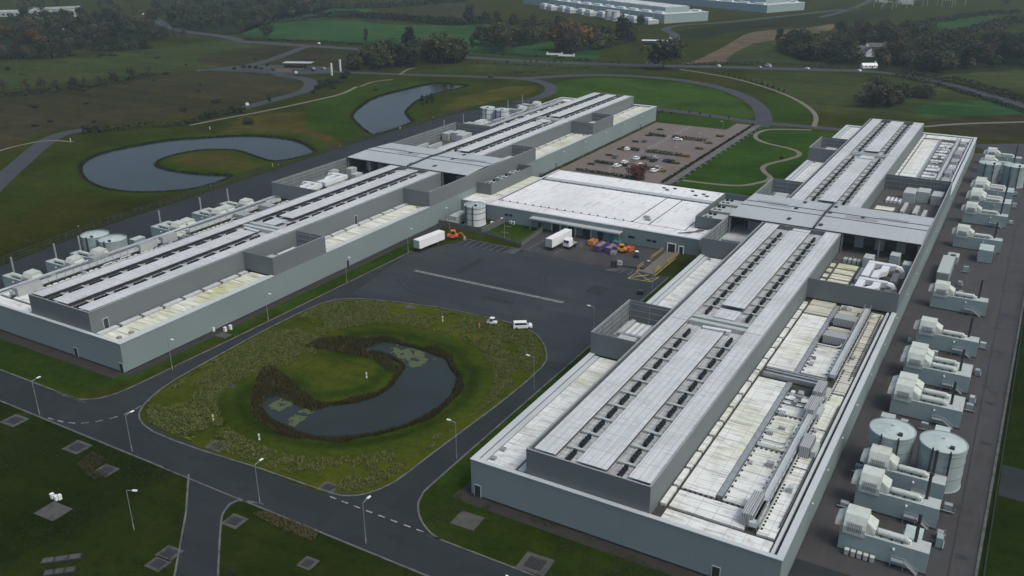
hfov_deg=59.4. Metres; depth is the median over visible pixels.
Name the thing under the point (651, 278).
road markings
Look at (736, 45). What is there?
field
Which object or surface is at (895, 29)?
tree
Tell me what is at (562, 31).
tree
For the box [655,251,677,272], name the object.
handrail
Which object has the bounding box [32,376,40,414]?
street lamp
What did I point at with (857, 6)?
access road
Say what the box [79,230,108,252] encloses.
water tank
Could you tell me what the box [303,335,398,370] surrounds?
reeds
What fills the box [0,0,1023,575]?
ground
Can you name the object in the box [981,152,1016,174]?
generator
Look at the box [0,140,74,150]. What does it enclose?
footpath
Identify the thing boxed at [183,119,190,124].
bush
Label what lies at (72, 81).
tree
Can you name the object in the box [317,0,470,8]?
hedge
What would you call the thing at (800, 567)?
road
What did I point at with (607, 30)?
hedge
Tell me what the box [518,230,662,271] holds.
loading apron
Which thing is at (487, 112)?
water tank
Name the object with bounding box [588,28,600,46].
tree
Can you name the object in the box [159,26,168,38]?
tree
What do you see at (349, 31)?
field
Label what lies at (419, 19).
hedge
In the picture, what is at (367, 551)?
kerb
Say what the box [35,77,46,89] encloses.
tree
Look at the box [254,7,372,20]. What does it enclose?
field
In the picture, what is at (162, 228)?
generator
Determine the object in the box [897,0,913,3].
control building
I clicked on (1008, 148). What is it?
road
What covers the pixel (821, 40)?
tree
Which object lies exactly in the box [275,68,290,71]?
brick screen
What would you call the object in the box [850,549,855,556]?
wheelie bin
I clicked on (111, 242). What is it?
water tank
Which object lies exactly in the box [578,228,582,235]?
door
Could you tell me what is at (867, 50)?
house
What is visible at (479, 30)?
tree
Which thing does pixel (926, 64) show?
tree
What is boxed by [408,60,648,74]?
field
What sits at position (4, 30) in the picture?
tree
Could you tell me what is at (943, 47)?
tree
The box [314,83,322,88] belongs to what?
bush
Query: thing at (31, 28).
tree
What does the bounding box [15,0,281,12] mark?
woodland
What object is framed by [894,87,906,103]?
tree
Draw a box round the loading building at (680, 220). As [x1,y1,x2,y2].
[461,164,749,256]
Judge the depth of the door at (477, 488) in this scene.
168.35 m
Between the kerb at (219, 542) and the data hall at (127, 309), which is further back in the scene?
the data hall at (127, 309)
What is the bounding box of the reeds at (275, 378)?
[249,365,329,429]
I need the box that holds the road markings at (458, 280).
[48,126,689,531]
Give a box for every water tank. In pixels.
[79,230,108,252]
[96,234,127,251]
[480,105,494,121]
[494,107,508,118]
[605,9,612,19]
[611,10,619,20]
[863,417,916,465]
[914,430,968,493]
[976,160,1001,183]
[1000,163,1023,188]
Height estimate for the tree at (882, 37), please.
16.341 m
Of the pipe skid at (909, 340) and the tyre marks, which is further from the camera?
the tyre marks
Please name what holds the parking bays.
on the yard at (565, 328)
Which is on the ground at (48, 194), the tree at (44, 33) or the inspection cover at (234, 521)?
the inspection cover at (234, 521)
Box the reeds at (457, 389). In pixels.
[251,334,464,442]
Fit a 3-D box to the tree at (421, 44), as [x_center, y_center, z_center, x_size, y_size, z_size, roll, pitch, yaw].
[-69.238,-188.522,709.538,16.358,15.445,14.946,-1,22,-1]
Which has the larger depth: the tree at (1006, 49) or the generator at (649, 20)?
the generator at (649, 20)
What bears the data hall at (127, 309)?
on the ground at (48, 194)
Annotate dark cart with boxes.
[637,289,644,294]
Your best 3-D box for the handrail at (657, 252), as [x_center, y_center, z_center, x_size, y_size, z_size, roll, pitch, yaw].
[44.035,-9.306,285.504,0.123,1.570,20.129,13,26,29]
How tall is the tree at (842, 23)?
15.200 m
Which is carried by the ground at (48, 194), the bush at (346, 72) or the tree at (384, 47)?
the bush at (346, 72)
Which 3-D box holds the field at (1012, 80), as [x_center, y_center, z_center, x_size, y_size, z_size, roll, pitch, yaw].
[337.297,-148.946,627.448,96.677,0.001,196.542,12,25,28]
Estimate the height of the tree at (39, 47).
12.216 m
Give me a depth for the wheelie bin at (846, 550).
152.68 m
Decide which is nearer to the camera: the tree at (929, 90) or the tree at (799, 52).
the tree at (929, 90)
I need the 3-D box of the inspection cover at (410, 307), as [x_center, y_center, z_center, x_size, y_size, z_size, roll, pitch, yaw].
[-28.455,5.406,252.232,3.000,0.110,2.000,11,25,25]
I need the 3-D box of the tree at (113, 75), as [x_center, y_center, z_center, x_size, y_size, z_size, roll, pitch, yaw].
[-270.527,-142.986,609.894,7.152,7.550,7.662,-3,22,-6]
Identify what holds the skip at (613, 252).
on the loading apron
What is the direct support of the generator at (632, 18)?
on the ground at (48, 194)
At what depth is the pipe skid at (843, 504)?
165.05 m
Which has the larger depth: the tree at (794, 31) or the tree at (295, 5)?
the tree at (295, 5)
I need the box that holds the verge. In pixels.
[541,121,657,176]
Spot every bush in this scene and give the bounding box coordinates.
[80,124,94,132]
[94,124,103,130]
[173,119,183,125]
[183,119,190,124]
[189,116,197,122]
[196,112,205,118]
[203,110,213,117]
[213,109,220,115]
[222,108,229,113]
[229,105,238,112]
[238,105,245,111]
[242,117,253,122]
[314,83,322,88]
[318,81,328,85]
[325,78,335,83]
[332,77,342,82]
[340,72,348,78]
[342,68,351,74]
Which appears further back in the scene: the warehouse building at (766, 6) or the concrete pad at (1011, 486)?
the warehouse building at (766, 6)
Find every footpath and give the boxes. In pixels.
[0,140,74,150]
[191,87,356,125]
[666,125,760,183]
[679,69,818,126]
[682,129,810,185]
[924,121,1023,126]
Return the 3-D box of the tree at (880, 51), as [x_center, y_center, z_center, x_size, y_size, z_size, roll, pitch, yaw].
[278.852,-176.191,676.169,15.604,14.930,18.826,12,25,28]
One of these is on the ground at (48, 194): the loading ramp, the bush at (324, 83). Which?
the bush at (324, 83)
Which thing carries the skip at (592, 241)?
on the loading apron
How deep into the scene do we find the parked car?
386.79 m
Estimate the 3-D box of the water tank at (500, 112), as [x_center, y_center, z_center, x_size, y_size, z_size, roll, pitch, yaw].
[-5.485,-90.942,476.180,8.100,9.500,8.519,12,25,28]
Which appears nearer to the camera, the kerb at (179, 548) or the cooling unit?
the kerb at (179, 548)
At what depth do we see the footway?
284.52 m
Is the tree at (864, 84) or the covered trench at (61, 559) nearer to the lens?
the covered trench at (61, 559)
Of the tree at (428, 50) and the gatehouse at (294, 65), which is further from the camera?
the tree at (428, 50)
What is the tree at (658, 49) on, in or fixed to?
on the ground at (48, 194)
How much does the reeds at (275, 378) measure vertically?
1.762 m
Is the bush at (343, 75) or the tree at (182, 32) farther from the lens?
the tree at (182, 32)
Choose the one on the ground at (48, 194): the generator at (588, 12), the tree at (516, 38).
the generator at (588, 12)
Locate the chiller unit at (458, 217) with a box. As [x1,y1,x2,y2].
[446,210,464,222]
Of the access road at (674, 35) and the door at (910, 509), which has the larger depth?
the access road at (674, 35)
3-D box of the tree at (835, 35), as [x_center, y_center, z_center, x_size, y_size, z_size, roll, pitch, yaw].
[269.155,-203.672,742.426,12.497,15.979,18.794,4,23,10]
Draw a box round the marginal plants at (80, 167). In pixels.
[78,134,316,192]
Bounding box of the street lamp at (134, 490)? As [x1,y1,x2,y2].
[126,489,137,529]
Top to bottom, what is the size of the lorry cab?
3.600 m
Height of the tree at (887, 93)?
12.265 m
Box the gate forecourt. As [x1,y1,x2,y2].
[214,65,332,73]
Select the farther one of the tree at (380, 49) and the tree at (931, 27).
the tree at (931, 27)
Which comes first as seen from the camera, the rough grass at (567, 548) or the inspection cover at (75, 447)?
the rough grass at (567, 548)
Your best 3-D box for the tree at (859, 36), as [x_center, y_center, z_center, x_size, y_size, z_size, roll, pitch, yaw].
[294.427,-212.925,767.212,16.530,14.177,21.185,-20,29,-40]
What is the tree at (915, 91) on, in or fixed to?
on the field at (829, 92)
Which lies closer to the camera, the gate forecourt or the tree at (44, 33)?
the gate forecourt
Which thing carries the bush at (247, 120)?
on the ground at (48, 194)
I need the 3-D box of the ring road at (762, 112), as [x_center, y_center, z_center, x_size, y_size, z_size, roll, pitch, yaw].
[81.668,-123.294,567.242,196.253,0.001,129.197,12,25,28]
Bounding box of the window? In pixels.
[284,66,302,67]
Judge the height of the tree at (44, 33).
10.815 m
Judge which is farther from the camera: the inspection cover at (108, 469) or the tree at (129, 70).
the tree at (129, 70)
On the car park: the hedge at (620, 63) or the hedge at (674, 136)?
the hedge at (674, 136)
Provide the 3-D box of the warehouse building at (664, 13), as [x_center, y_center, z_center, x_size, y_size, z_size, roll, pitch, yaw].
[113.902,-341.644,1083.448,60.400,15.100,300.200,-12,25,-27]
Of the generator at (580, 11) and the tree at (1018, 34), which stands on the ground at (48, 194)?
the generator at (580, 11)
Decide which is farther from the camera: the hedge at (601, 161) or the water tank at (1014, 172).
the hedge at (601, 161)
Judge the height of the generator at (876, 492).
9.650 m
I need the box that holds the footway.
[639,251,679,273]
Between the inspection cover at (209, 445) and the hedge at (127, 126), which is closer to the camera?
the inspection cover at (209, 445)
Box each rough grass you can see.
[0,411,184,575]
[146,299,540,490]
[225,567,239,575]
[428,492,667,575]
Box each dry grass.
[76,451,109,479]
[254,510,318,540]
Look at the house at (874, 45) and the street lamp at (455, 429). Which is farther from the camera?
the house at (874, 45)
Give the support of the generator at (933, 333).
on the service yard at (819, 544)
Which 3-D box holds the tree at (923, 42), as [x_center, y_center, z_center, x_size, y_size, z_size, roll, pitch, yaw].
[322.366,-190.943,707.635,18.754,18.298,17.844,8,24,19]
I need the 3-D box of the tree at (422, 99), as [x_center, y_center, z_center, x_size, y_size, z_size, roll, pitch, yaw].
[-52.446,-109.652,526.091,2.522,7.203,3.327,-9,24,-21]
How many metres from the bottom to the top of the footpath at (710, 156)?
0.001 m
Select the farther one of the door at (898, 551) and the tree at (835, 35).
the tree at (835, 35)
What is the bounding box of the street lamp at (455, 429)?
[446,418,456,458]
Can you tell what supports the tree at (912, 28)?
on the field at (980, 67)
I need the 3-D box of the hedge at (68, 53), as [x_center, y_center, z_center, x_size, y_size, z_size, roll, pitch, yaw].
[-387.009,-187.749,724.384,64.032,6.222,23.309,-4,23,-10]
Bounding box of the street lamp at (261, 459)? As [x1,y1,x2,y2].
[255,458,263,502]
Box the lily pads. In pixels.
[268,345,435,426]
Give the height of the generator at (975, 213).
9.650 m
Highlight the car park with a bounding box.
[560,122,754,184]
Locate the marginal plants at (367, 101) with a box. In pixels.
[350,82,468,134]
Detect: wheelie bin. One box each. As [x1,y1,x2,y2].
[844,547,849,554]
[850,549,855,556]
[856,551,861,558]
[863,553,868,560]
[869,554,874,562]
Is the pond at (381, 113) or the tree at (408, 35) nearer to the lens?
the pond at (381, 113)
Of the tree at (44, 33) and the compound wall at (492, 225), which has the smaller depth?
the compound wall at (492, 225)
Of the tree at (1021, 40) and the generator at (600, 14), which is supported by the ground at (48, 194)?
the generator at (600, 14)
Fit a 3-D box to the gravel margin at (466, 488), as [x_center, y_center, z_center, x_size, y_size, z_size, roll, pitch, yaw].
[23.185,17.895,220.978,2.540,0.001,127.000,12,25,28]
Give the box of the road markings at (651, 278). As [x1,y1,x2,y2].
[630,259,673,281]
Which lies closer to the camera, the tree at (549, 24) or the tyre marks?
the tyre marks
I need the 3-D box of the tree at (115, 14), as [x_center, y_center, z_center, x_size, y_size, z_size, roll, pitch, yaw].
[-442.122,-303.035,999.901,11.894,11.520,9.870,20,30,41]
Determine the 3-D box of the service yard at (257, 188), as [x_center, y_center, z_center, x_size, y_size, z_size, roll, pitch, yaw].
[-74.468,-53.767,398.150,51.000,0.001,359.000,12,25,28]
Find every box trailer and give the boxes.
[413,230,444,250]
[545,228,571,249]
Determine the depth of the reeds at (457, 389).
203.44 m
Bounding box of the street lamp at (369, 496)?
[362,495,370,542]
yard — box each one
[0,101,533,288]
[353,242,666,364]
[796,153,1023,575]
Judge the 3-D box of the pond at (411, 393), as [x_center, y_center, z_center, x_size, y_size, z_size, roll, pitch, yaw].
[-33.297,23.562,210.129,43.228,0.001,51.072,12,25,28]
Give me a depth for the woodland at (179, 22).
1011.07 m
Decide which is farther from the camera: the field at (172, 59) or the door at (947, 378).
the field at (172, 59)
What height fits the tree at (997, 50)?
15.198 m
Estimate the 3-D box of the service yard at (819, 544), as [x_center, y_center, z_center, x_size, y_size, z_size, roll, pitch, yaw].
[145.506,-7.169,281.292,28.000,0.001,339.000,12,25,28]
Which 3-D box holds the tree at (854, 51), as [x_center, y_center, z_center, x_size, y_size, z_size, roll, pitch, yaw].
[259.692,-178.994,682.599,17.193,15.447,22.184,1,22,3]
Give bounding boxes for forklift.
[634,250,638,257]
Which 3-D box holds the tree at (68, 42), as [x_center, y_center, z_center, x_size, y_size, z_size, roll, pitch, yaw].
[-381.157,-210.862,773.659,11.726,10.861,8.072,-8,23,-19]
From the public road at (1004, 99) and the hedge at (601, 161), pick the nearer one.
the hedge at (601, 161)
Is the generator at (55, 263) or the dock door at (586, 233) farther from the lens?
the dock door at (586, 233)
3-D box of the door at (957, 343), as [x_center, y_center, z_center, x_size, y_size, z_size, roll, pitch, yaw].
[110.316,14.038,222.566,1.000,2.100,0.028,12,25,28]
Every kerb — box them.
[0,250,412,402]
[0,400,163,467]
[138,298,546,495]
[163,468,236,498]
[173,474,189,575]
[217,500,263,575]
[237,498,428,575]
[417,277,668,575]
[467,239,517,248]
[974,297,1023,575]
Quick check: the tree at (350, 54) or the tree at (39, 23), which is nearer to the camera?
the tree at (350, 54)
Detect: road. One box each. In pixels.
[0,128,84,191]
[0,251,566,575]
[153,17,248,41]
[197,47,308,70]
[240,41,1023,106]
[244,74,316,108]
[333,71,556,102]
[520,74,771,126]
[644,8,859,64]
[656,108,841,130]
[788,558,849,575]
[819,0,872,16]
[975,144,1023,155]
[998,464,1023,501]
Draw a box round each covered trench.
[40,553,82,565]
[42,566,76,575]
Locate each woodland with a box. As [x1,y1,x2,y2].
[0,10,155,44]
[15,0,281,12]
[169,0,317,28]
[785,30,1022,68]
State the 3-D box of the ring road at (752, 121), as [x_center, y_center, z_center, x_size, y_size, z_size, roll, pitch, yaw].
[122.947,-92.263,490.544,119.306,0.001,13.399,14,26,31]
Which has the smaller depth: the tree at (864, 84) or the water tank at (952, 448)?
the water tank at (952, 448)
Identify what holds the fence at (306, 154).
on the ground at (48, 194)
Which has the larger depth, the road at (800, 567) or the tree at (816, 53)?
the tree at (816, 53)
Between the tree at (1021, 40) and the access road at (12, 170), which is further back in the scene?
the tree at (1021, 40)
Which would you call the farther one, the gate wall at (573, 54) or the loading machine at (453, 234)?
the gate wall at (573, 54)
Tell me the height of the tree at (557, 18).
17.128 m
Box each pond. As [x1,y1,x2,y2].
[83,136,313,191]
[262,342,455,436]
[353,84,464,133]
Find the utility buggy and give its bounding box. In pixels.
[487,317,496,324]
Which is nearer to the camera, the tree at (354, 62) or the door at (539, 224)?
the door at (539, 224)
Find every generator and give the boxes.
[2,257,42,287]
[45,243,84,272]
[70,236,108,259]
[150,210,195,236]
[191,197,234,221]
[219,189,253,208]
[463,114,487,124]
[507,100,526,114]
[517,95,541,108]
[539,1,549,8]
[546,2,557,10]
[557,4,567,11]
[564,7,576,12]
[576,8,585,14]
[584,9,597,15]
[596,9,607,17]
[628,15,637,22]
[643,15,658,24]
[835,503,931,575]
[851,464,941,529]
[860,443,946,505]
[887,371,965,430]
[900,341,972,393]
[913,316,979,358]
[928,279,988,316]
[952,222,1002,253]
[961,199,1007,228]
[966,187,1011,215]
[970,176,1014,203]
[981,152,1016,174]
[983,144,1021,163]
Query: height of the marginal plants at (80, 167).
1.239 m
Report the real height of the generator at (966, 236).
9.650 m
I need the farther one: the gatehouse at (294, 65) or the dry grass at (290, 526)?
the gatehouse at (294, 65)
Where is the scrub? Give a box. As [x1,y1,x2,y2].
[93,53,118,56]
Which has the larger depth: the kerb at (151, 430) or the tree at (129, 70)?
the tree at (129, 70)
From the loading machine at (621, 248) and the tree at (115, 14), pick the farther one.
the tree at (115, 14)
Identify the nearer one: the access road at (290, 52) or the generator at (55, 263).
the generator at (55, 263)
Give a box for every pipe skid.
[837,499,848,508]
[851,463,863,472]
[906,337,913,343]
[918,421,930,430]
[932,349,939,356]
[933,533,945,549]
[934,529,945,542]
[940,501,955,514]
[957,280,962,286]
[961,266,969,273]
[963,402,975,412]
[968,394,976,404]
[973,368,981,376]
[978,341,988,349]
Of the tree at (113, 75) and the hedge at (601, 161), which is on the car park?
the hedge at (601, 161)
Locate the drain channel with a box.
[947,188,1023,575]
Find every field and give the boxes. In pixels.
[0,15,168,58]
[0,41,287,89]
[0,71,304,149]
[157,0,338,36]
[197,44,454,70]
[240,20,514,45]
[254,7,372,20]
[407,3,482,18]
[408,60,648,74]
[467,41,599,59]
[674,24,833,64]
[676,11,891,38]
[727,41,830,66]
[747,72,982,119]
[773,37,1023,74]
[913,100,1023,117]
[917,16,999,30]
[926,69,1023,97]
[927,114,1023,140]
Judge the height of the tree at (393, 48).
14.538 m
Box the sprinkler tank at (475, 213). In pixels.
[464,201,485,226]
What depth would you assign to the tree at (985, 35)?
749.90 m
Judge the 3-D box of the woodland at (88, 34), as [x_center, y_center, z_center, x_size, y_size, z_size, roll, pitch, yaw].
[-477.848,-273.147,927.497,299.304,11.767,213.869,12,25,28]
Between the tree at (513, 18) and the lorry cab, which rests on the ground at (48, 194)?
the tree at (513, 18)
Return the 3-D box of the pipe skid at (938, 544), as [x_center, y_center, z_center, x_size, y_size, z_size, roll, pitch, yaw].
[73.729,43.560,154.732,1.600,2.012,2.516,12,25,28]
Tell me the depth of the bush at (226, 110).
506.27 m
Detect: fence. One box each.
[0,97,537,264]
[203,69,329,76]
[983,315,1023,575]
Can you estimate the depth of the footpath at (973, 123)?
477.25 m
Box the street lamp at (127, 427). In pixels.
[125,410,133,450]
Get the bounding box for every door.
[73,347,78,357]
[102,317,109,328]
[118,362,124,373]
[474,484,480,497]
[537,221,541,228]
[551,223,560,231]
[567,226,575,234]
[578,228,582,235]
[582,228,591,237]
[596,231,603,239]
[608,233,614,241]
[667,242,675,252]
[678,246,683,253]
[711,565,720,575]
[894,547,901,558]
[907,504,913,514]
[914,480,920,490]
[935,408,940,417]
[944,375,949,383]
[954,341,959,348]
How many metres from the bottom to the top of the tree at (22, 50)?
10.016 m
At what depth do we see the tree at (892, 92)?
517.36 m
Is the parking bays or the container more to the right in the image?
the container
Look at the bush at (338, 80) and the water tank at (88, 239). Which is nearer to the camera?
the water tank at (88, 239)
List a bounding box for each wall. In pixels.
[439,218,503,233]
[482,226,542,245]
[558,53,574,56]
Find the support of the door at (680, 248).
in the loading building at (680, 220)
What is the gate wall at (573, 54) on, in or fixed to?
on the ground at (48, 194)
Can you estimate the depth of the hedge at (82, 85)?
588.67 m
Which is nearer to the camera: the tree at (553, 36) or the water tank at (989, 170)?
the water tank at (989, 170)
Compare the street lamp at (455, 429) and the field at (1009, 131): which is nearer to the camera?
the street lamp at (455, 429)
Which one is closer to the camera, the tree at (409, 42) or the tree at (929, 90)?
the tree at (929, 90)
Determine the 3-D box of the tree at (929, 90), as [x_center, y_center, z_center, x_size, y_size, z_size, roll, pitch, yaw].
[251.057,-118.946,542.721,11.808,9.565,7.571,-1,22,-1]
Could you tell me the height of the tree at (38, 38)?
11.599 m
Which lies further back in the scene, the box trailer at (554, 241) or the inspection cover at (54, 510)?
the box trailer at (554, 241)
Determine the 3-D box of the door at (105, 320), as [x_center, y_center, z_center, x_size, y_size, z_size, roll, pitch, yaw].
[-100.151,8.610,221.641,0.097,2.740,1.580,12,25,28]
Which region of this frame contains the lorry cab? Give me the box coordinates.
[563,237,577,248]
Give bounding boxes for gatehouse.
[282,61,313,69]
[642,40,664,45]
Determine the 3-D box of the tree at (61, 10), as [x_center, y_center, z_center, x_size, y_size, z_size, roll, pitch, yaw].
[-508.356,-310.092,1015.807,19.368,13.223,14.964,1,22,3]
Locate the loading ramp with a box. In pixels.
[620,248,663,269]
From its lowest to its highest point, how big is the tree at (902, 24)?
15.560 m
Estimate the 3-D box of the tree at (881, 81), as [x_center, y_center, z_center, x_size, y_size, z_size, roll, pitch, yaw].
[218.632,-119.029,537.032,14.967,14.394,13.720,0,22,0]
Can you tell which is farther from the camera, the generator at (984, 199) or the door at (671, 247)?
the generator at (984, 199)
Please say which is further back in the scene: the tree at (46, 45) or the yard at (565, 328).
the tree at (46, 45)
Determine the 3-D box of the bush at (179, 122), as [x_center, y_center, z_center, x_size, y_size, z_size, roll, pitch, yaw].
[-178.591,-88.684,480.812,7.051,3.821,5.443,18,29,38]
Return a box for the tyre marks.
[398,254,618,319]
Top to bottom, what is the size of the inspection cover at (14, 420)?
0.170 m
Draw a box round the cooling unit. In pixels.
[880,412,895,418]
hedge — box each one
[0,50,74,59]
[0,72,157,96]
[72,30,150,38]
[82,121,171,134]
[87,43,154,51]
[244,38,592,61]
[249,14,320,23]
[312,9,484,25]
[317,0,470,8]
[467,18,615,33]
[470,62,652,69]
[575,168,644,179]
[581,61,666,66]
[594,159,613,164]
[619,162,657,169]
[621,146,639,150]
[645,149,681,156]
[649,132,666,136]
[661,124,754,182]
[671,135,706,141]
[673,61,840,67]
[687,57,846,65]
[892,73,1023,112]
[895,9,1022,25]
[898,70,1023,102]
[950,15,1023,35]
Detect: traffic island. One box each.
[506,248,520,253]
[605,268,620,271]
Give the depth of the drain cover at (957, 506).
165.16 m
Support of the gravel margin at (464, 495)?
on the ground at (48, 194)
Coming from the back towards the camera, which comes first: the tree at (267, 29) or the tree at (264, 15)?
the tree at (264, 15)
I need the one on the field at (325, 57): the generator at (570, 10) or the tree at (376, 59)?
the tree at (376, 59)
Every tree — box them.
[0,24,10,35]
[0,43,6,54]
[0,79,9,92]
[18,6,29,17]
[19,79,31,90]
[20,29,38,43]
[20,45,29,55]
[21,13,34,17]
[27,26,37,40]
[31,17,45,30]
[32,34,46,43]
[33,41,44,53]
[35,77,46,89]
[37,28,49,37]
[41,9,50,17]
[42,15,52,21]
[43,41,55,53]
[50,76,59,87]
[52,37,68,51]
[53,11,69,16]
[54,8,69,13]
[65,37,75,48]
[67,76,77,87]
[74,6,87,16]
[75,13,94,28]
[75,27,86,37]
[80,76,88,84]
[86,23,97,32]
[94,75,102,82]
[100,7,111,16]
[109,72,118,82]
[110,11,119,19]
[125,14,145,25]
[125,66,135,76]
[138,37,149,48]
[144,65,151,74]
[146,8,163,19]
[150,27,159,38]
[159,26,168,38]
[166,9,177,22]
[171,29,177,38]
[177,28,186,38]
[256,4,276,13]
[257,11,272,22]
[258,20,274,36]
[283,0,301,9]
[346,51,362,65]
[347,55,362,69]
[359,48,372,64]
[363,28,367,40]
[367,43,389,51]
[367,51,383,68]
[369,46,386,66]
[373,38,399,50]
[379,50,394,67]
[386,46,401,63]
[391,42,412,66]
[401,25,416,44]
[406,40,418,46]
[408,44,420,65]
[414,35,435,55]
[415,40,429,58]
[420,95,424,106]
[423,38,446,59]
[428,31,451,62]
[445,44,463,62]
[447,37,467,60]
[450,40,468,61]
[463,11,468,23]
[465,2,473,15]
[469,36,474,49]
[470,25,487,43]
[478,26,502,46]
[481,11,490,20]
[481,22,515,50]
[492,11,500,20]
[505,27,520,46]
[509,13,518,24]
[515,25,531,44]
[521,19,534,29]
[524,24,544,43]
[529,13,538,23]
[535,24,550,42]
[540,19,556,39]
[544,26,573,50]
[554,15,568,26]
[555,18,577,29]
[556,25,578,51]
[562,29,584,52]
[569,23,593,50]
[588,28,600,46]
[588,31,607,48]
[606,34,616,47]
[613,13,633,39]
[621,27,638,40]
[625,163,645,179]
[636,15,644,24]
[639,162,648,171]
[647,37,687,68]
[775,28,783,40]
[775,33,793,50]
[785,28,809,41]
[788,37,801,53]
[794,43,807,55]
[797,32,814,44]
[802,39,818,59]
[806,43,828,60]
[818,37,830,47]
[820,30,830,36]
[821,41,836,57]
[829,36,844,48]
[829,45,845,63]
[832,31,844,39]
[833,38,847,47]
[834,19,847,30]
[841,37,854,49]
[844,26,855,34]
[844,29,856,42]
[844,42,864,62]
[853,91,871,106]
[854,30,868,43]
[857,21,876,33]
[858,25,869,42]
[860,82,875,101]
[864,82,890,107]
[867,27,881,42]
[869,76,890,85]
[870,25,881,33]
[870,84,889,105]
[872,29,892,44]
[872,44,891,61]
[877,20,889,31]
[882,84,899,104]
[883,86,900,106]
[887,25,902,33]
[887,39,911,64]
[888,41,898,62]
[894,28,911,38]
[894,82,912,102]
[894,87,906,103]
[898,34,917,45]
[899,21,909,31]
[899,48,918,66]
[902,22,922,33]
[908,85,920,96]
[912,34,932,53]
[919,83,937,98]
[920,50,936,69]
[922,22,938,33]
[922,48,958,71]
[935,42,965,58]
[938,27,949,35]
[945,52,960,68]
[960,45,981,67]
[971,41,990,62]
[975,30,995,40]
[979,45,996,61]
[982,34,999,47]
[990,29,1015,47]
[991,42,1004,57]
[997,40,1016,63]
[1013,31,1023,42]
[1013,42,1023,63]
[1017,35,1023,48]
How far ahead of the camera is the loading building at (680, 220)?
321.44 m
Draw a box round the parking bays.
[456,239,513,251]
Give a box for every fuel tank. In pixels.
[129,235,145,244]
[903,524,923,539]
[935,424,950,431]
[976,243,994,263]
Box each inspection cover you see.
[0,414,29,426]
[34,501,71,520]
[62,440,92,454]
[92,464,119,477]
[144,556,171,571]
[154,545,183,561]
[205,440,228,451]
[215,332,231,337]
[222,513,248,528]
[296,556,319,570]
[318,481,340,493]
[404,305,415,308]
[450,511,483,530]
[516,551,554,575]
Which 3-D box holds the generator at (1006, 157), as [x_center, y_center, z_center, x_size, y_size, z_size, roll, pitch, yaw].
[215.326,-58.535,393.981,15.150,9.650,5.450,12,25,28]
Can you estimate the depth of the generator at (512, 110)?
491.01 m
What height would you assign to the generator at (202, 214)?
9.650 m
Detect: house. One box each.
[858,44,868,52]
[860,61,877,67]
[862,45,873,56]
[864,41,885,49]
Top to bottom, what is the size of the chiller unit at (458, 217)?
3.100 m
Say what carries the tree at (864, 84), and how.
on the field at (829, 92)
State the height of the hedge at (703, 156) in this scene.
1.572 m
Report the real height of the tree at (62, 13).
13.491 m
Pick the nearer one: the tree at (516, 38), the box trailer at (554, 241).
the box trailer at (554, 241)
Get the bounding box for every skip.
[588,238,597,245]
[593,240,608,251]
[604,242,618,252]
[610,250,616,255]
[626,245,633,251]
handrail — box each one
[637,248,661,270]
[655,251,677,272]
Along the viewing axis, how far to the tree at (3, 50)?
728.09 m
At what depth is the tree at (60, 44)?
756.51 m
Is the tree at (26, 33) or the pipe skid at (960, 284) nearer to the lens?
the pipe skid at (960, 284)
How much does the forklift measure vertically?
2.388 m
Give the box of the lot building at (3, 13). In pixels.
[0,10,37,16]
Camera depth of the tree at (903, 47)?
666.33 m
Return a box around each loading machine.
[447,229,465,239]
[614,243,626,252]
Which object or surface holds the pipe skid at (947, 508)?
on the service yard at (819, 544)
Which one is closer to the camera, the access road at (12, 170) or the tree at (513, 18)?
the access road at (12, 170)
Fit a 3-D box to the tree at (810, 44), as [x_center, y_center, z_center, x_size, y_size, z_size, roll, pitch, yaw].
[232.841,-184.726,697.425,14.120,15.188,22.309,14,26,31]
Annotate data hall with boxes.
[0,92,656,373]
[470,118,976,575]
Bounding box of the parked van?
[513,320,531,329]
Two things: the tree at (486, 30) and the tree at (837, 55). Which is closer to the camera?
the tree at (837, 55)
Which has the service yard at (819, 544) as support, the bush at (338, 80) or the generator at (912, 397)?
the generator at (912, 397)
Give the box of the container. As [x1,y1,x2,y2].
[935,255,955,282]
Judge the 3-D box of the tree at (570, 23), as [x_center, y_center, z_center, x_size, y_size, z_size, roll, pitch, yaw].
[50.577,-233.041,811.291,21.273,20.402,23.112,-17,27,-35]
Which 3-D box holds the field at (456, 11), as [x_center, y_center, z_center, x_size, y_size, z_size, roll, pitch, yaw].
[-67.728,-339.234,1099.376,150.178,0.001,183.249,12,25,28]
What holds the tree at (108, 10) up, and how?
on the field at (7, 41)
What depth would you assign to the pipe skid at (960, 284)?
264.71 m
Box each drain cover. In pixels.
[843,475,851,479]
[952,504,961,509]
[955,553,966,560]
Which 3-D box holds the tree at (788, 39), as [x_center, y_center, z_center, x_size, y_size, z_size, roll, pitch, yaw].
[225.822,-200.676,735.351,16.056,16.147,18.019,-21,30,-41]
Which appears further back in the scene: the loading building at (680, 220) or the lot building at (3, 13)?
the lot building at (3, 13)
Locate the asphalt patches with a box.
[139,258,608,526]
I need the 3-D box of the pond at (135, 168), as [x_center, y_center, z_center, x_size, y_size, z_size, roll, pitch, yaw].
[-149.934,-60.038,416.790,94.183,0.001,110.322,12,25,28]
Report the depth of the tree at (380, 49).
668.56 m
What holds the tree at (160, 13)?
on the ground at (48, 194)
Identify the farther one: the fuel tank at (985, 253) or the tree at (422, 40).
the tree at (422, 40)
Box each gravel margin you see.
[0,330,123,378]
[122,224,442,377]
[453,490,470,500]
[461,481,471,493]
[464,495,702,575]
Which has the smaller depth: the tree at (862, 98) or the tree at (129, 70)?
the tree at (862, 98)
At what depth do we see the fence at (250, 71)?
641.27 m
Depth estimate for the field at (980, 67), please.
663.06 m
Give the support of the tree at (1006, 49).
on the field at (980, 67)

